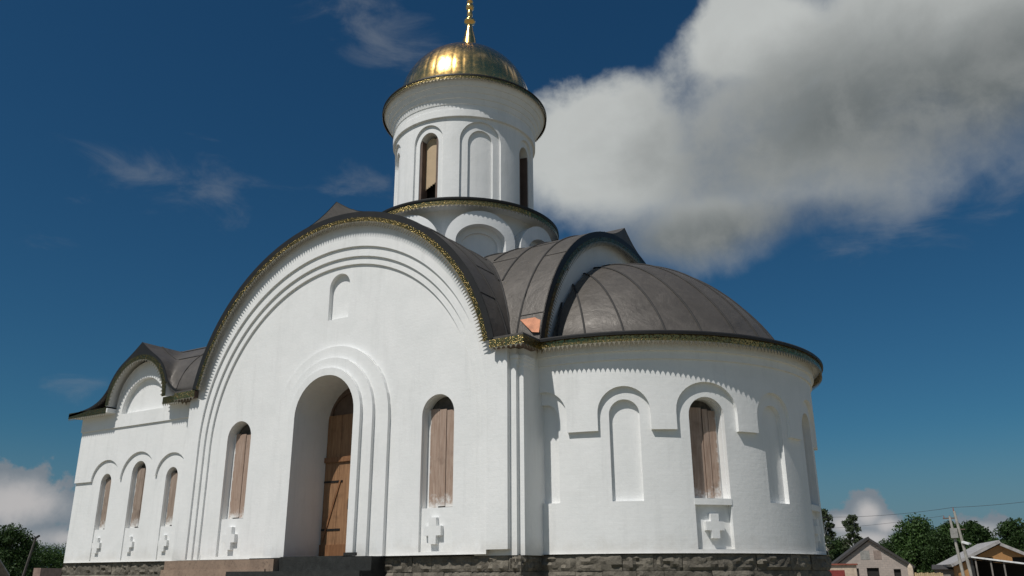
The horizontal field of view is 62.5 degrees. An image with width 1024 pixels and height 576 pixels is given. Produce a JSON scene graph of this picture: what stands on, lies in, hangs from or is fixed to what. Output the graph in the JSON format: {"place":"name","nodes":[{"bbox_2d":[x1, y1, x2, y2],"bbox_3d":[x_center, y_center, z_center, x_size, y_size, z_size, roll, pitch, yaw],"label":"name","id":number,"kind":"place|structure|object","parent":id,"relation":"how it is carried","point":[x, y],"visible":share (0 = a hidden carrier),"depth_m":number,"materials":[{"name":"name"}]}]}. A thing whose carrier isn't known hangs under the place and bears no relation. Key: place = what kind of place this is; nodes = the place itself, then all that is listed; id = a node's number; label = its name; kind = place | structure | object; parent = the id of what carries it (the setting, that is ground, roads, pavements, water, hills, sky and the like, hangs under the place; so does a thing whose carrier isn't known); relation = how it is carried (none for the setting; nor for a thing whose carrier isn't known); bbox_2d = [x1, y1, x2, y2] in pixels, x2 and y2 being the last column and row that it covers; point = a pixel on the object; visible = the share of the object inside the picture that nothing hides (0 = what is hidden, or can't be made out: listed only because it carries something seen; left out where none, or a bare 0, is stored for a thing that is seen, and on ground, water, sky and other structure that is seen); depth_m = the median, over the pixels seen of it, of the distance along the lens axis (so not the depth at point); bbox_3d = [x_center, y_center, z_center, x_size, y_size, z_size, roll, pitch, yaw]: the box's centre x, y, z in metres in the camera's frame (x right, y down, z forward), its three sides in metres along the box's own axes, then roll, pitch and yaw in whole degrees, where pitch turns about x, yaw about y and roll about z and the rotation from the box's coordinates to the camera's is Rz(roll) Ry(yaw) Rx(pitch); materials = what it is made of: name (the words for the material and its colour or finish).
{"place":"outdoors","nodes":[
{"label":"outdoors","id":0,"kind":"place"},
{"bbox_2d":[0,560,9,575],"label":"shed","id":1,"kind":"structure","parent":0,"point":[4,571],"depth_m":49.88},
{"bbox_2d":[22,535,39,575],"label":"wooden pole","id":2,"kind":"object","parent":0,"point":[29,556],"visible":1,"depth_m":51.82,"materials":[{"name":"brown wood"}]},
{"bbox_2d":[33,568,61,575],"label":"brick wall","id":3,"kind":"structure","parent":0,"point":[47,571],"depth_m":36.99,"materials":[{"name":"brown brick"}]},
{"bbox_2d":[0,0,1023,566],"label":"sky","id":4,"kind":"structure","parent":0,"point":[849,174],"materials":[{"name":"blue"}]},
{"bbox_2d":[828,564,857,575],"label":"garage","id":5,"kind":"structure","parent":0,"point":[843,570],"depth_m":88.83,"materials":[{"name":"beige paint"}]},
{"bbox_2d":[828,570,844,575],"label":"door","id":6,"kind":"structure","parent":5,"relation":"in","point":[834,572],"depth_m":88.94,"materials":[{"name":"red paint"}]},
{"bbox_2d":[831,537,915,575],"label":"block house","id":7,"kind":"structure","parent":0,"point":[869,556],"depth_m":96.96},
{"bbox_2d":[860,551,869,559],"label":"blocked window","id":8,"kind":"structure","parent":7,"relation":"in","point":[864,555],"depth_m":97.35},
{"bbox_2d":[867,568,879,575],"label":"window","id":9,"kind":"structure","parent":7,"relation":"in","point":[870,571],"depth_m":96.81,"materials":[{"name":"black glass"}]},
{"bbox_2d":[873,550,881,559],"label":"blocked window","id":10,"kind":"structure","parent":7,"relation":"in","point":[877,553],"depth_m":97.00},
{"bbox_2d":[894,569,900,575],"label":"window","id":11,"kind":"structure","parent":7,"relation":"in","point":[897,572],"depth_m":96.09,"materials":[{"name":"black glass"}]},
{"label":"ground","id":12,"kind":"structure","parent":0,"visible":0},
{"bbox_2d":[0,522,43,575],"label":"broadleaf tree","id":13,"kind":"object","parent":12,"relation":"on","point":[11,552],"visible":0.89,"depth_m":124.15,"materials":[{"name":"green plant"}]},
{"bbox_2d":[9,539,63,575],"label":"broadleaf tree","id":14,"kind":"object","parent":12,"relation":"on","point":[42,552],"visible":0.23,"depth_m":142.12,"materials":[{"name":"green plant"}]},
{"bbox_2d":[31,542,66,567],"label":"broadleaf tree","id":15,"kind":"object","parent":12,"relation":"on","point":[60,554],"visible":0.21,"depth_m":144.89,"materials":[{"name":"green plant"}]},
{"bbox_2d":[160,559,278,575],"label":"platform","id":16,"kind":"structure","parent":12,"relation":"on","point":[201,568],"depth_m":21.06,"materials":[{"name":"brown concrete"}]},
{"bbox_2d":[61,0,831,575],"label":"church","id":17,"kind":"structure","parent":12,"relation":"on","point":[459,358],"depth_m":20.54,"materials":[{"name":"white paint"}]},
{"bbox_2d":[99,478,110,529],"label":"window","id":18,"kind":"structure","parent":17,"relation":"in","point":[108,481],"depth_m":25.70,"materials":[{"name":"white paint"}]},
{"bbox_2d":[129,463,145,527],"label":"window","id":19,"kind":"structure","parent":17,"relation":"in","point":[141,472],"depth_m":24.97,"materials":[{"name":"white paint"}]},
{"bbox_2d":[165,470,177,525],"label":"window","id":20,"kind":"structure","parent":17,"relation":"in","point":[173,480],"depth_m":24.16,"materials":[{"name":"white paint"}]},
{"bbox_2d":[227,424,250,518],"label":"window","id":21,"kind":"structure","parent":17,"relation":"in","point":[236,504],"depth_m":22.79,"materials":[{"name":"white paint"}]},
{"bbox_2d":[318,413,352,555],"bbox_3d":[-4.066,4.981,21.548,2.000,3.610,0.130,-11,-22,30],"label":"door","id":22,"kind":"structure","parent":17,"relation":"in","point":[337,460],"depth_m":21.80,"materials":[{"name":"brown wood"}]},
{"bbox_2d":[419,138,438,199],"bbox_3d":[-2.545,-3.577,26.622,0.673,2.570,0.307,-9,-21,25],"label":"drum window","id":23,"kind":"structure","parent":17,"relation":"in","point":[429,152],"depth_m":26.72,"materials":[{"name":"brown wood"}]},
{"bbox_2d":[427,397,453,507],"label":"window","id":24,"kind":"structure","parent":17,"relation":"in","point":[441,418],"depth_m":19.47,"materials":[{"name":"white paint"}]},
{"bbox_2d":[519,153,527,206],"bbox_3d":[0.241,-3.226,27.505,0.307,2.450,0.673,-9,-21,25],"label":"drum window","id":25,"kind":"structure","parent":17,"relation":"in","point":[523,170],"depth_m":27.79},
{"bbox_2d":[689,401,722,498],"bbox_3d":[4.190,3.546,18.555,0.760,2.180,0.143,4,-19,-13],"label":"window","id":26,"kind":"structure","parent":17,"relation":"in","point":[702,421],"depth_m":18.49,"materials":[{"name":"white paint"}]},
{"bbox_2d":[821,508,836,561],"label":"birch tree","id":27,"kind":"object","parent":12,"relation":"on","point":[829,536],"visible":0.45,"depth_m":153.31,"materials":[{"name":"green plant"}]},
{"bbox_2d":[828,535,853,560],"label":"broadleaf tree","id":28,"kind":"object","parent":12,"relation":"on","point":[838,551],"visible":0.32,"depth_m":158.42,"materials":[{"name":"green plant"}]},
{"bbox_2d":[841,514,862,550],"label":"birch tree","id":29,"kind":"object","parent":12,"relation":"on","point":[849,523],"visible":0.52,"depth_m":153.88,"materials":[{"name":"green plant"}]},
{"bbox_2d":[878,536,919,567],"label":"broadleaf tree","id":30,"kind":"object","parent":12,"relation":"on","point":[886,544],"visible":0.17,"depth_m":161.45,"materials":[{"name":"green plant"}]},
{"bbox_2d":[907,564,913,575],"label":"gate post","id":31,"kind":"object","parent":12,"relation":"on","point":[910,570],"visible":1,"depth_m":69.07,"materials":[{"name":"beige paint"}]},
{"bbox_2d":[888,513,944,573],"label":"broadleaf tree","id":32,"kind":"object","parent":12,"relation":"on","point":[914,529],"visible":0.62,"depth_m":160.08,"materials":[{"name":"green plant"}]},
{"bbox_2d":[914,572,942,575],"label":"board fence","id":33,"kind":"object","parent":12,"relation":"on","point":[930,574],"visible":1,"depth_m":68.60,"materials":[{"name":"beige wood"}]},
{"bbox_2d":[916,526,960,572],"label":"broadleaf tree","id":34,"kind":"object","parent":12,"relation":"on","point":[940,545],"visible":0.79,"depth_m":154.91,"materials":[{"name":"green plant"}]},
{"bbox_2d":[932,565,957,575],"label":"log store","id":35,"kind":"structure","parent":12,"relation":"on","point":[946,571],"depth_m":78.49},
{"bbox_2d":[936,520,975,557],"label":"broadleaf tree","id":36,"kind":"object","parent":12,"relation":"on","point":[946,527],"visible":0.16,"depth_m":158.19,"materials":[{"name":"green plant"}]},
{"bbox_2d":[943,508,971,575],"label":"utility pole","id":37,"kind":"object","parent":12,"relation":"on","point":[954,532],"visible":1,"depth_m":72.51,"materials":[{"name":"concrete"}]},
{"bbox_2d":[824,516,939,528],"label":"power line","id":38,"kind":"object","parent":37,"relation":"attached to","point":[884,523],"visible":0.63,"depth_m":78.15,"materials":[{"name":"black metal"}]},
{"bbox_2d":[857,507,952,516],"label":"power line","id":39,"kind":"object","parent":37,"relation":"attached to","point":[903,513],"visible":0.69,"depth_m":76.90,"materials":[{"name":"black metal"}]},
{"bbox_2d":[959,520,995,550],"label":"broadleaf tree","id":40,"kind":"object","parent":12,"relation":"on","point":[976,532],"visible":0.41,"depth_m":156.79,"materials":[{"name":"green plant"}]},
{"bbox_2d":[937,540,1023,575],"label":"gabled house","id":41,"kind":"structure","parent":12,"relation":"on","point":[998,549],"depth_m":75.44,"materials":[{"name":"grey metal"}]},
{"bbox_2d":[1012,557,1023,562],"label":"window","id":42,"kind":"structure","parent":41,"relation":"in","point":[1016,559],"depth_m":74.79,"materials":[{"name":"black glass"}]},
{"bbox_2d":[986,536,1000,541],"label":"broadleaf tree","id":43,"kind":"object","parent":12,"relation":"on","point":[991,539],"visible":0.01,"depth_m":152.36,"materials":[{"name":"green plant"}]},
{"bbox_2d":[968,556,1023,575],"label":"lean to shed","id":44,"kind":"object","parent":12,"relation":"on","point":[985,567],"visible":1,"depth_m":65.85,"materials":[{"name":"white metal"}]},
{"bbox_2d":[993,517,1023,551],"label":"broadleaf tree","id":45,"kind":"object","parent":12,"relation":"on","point":[1010,533],"visible":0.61,"depth_m":145.05,"materials":[{"name":"green plant"}]}
]}

